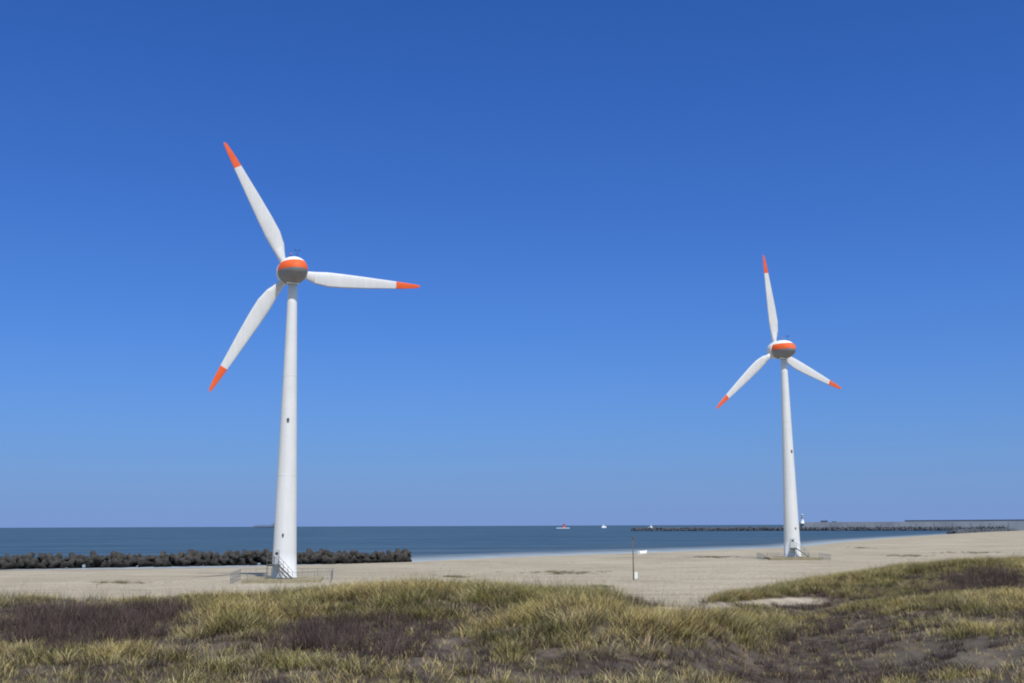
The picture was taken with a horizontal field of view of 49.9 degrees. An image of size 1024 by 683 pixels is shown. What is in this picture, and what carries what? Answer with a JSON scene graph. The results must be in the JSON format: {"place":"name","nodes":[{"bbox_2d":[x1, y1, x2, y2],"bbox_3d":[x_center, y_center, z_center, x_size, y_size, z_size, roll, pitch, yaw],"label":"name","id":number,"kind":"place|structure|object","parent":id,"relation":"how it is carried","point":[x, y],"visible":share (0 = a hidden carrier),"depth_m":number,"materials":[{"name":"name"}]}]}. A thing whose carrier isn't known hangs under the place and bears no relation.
{"place":"outdoors","nodes":[
{"label":"outdoors","id":0,"kind":"place"},
{"bbox_2d":[0,525,1019,569],"bbox_3d":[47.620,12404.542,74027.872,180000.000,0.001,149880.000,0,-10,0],"label":"sea water","id":1,"kind":"structure","parent":0,"point":[428,543],"depth_m":677.51,"materials":[{"name":"blue liquid"}]},
{"bbox_2d":[253,523,274,527],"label":"ship","id":2,"kind":"object","parent":1,"relation":"on","point":[265,526],"visible":0.69,"depth_m":8866.58,"materials":[{"name":"blue"}]},
{"bbox_2d":[631,525,1007,530],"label":"breakwater tetrapods","id":3,"kind":"object","parent":1,"relation":"in","point":[863,528],"visible":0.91,"depth_m":1526.37,"materials":[{"name":"grey concrete"}]},
{"bbox_2d":[799,519,1023,530],"bbox_3d":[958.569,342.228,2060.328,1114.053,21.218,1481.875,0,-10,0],"label":"harbour pier","id":4,"kind":"structure","parent":1,"relation":"in","point":[1017,524],"depth_m":1517.72,"materials":[{"name":"grey concrete"}]},
{"bbox_2d":[0,530,1023,682],"bbox_3d":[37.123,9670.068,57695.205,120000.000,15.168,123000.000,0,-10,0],"label":"beach ground","id":5,"kind":"structure","parent":0,"point":[681,573],"depth_m":112.97,"materials":[{"name":"beige sand"}]},
{"bbox_2d":[0,548,411,569],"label":"breakwater tetrapods","id":6,"kind":"object","parent":5,"relation":"on","point":[113,559],"visible":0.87,"depth_m":241.14,"materials":[{"name":"concrete"}]},
{"bbox_2d":[209,142,419,583],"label":"wind turbine","id":7,"kind":"object","parent":5,"relation":"on","point":[292,272],"visible":0.91,"depth_m":158.06,"materials":[{"name":"metal"}]},
{"bbox_2d":[0,554,1023,682],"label":"dune grass","id":8,"kind":"structure","parent":5,"relation":"on","point":[237,605],"depth_m":24.78,"materials":[{"name":"green plant"}]},
{"bbox_2d":[0,563,1023,682],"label":"dune shrubs","id":9,"kind":"object","parent":5,"relation":"on","point":[46,620],"visible":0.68,"depth_m":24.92,"materials":[{"name":"plant"}]},
{"bbox_2d":[0,550,1023,611],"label":"dune grass stalks","id":10,"kind":"object","parent":5,"relation":"on","point":[106,600],"visible":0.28,"depth_m":33.01,"materials":[{"name":"plant"}]},
{"bbox_2d":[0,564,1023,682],"bbox_3d":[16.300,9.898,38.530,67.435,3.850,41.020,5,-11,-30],"label":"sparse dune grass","id":11,"kind":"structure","parent":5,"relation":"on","point":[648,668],"depth_m":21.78,"materials":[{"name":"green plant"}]},
{"bbox_2d":[89,546,998,587],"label":"beach grass patches","id":12,"kind":"object","parent":5,"relation":"on","point":[555,572],"visible":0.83,"depth_m":172.58,"materials":[{"name":"green plant"}]},
{"bbox_2d":[631,537,637,579],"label":"post","id":13,"kind":"object","parent":5,"relation":"on","point":[635,575],"visible":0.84,"depth_m":148.23,"materials":[{"name":"grey metal"}]},
{"bbox_2d":[637,550,646,554],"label":"white dinghy","id":14,"kind":"object","parent":5,"relation":"on","point":[644,552],"visible":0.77,"depth_m":278.38,"materials":[{"name":"white"}]},
{"bbox_2d":[717,255,841,559],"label":"wind turbine","id":15,"kind":"object","parent":5,"relation":"on","point":[784,351],"visible":0.93,"depth_m":234.30,"materials":[{"name":"metal"}]},
{"bbox_2d":[946,528,1018,533],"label":"breakwater tetrapods","id":16,"kind":"object","parent":5,"relation":"on","point":[963,530],"visible":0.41,"depth_m":920.20,"materials":[{"name":"grey concrete"}]},
{"bbox_2d":[0,0,1023,527],"label":"sky","id":17,"kind":"structure","parent":0,"point":[584,201],"materials":[{"name":"blue"}]}
]}

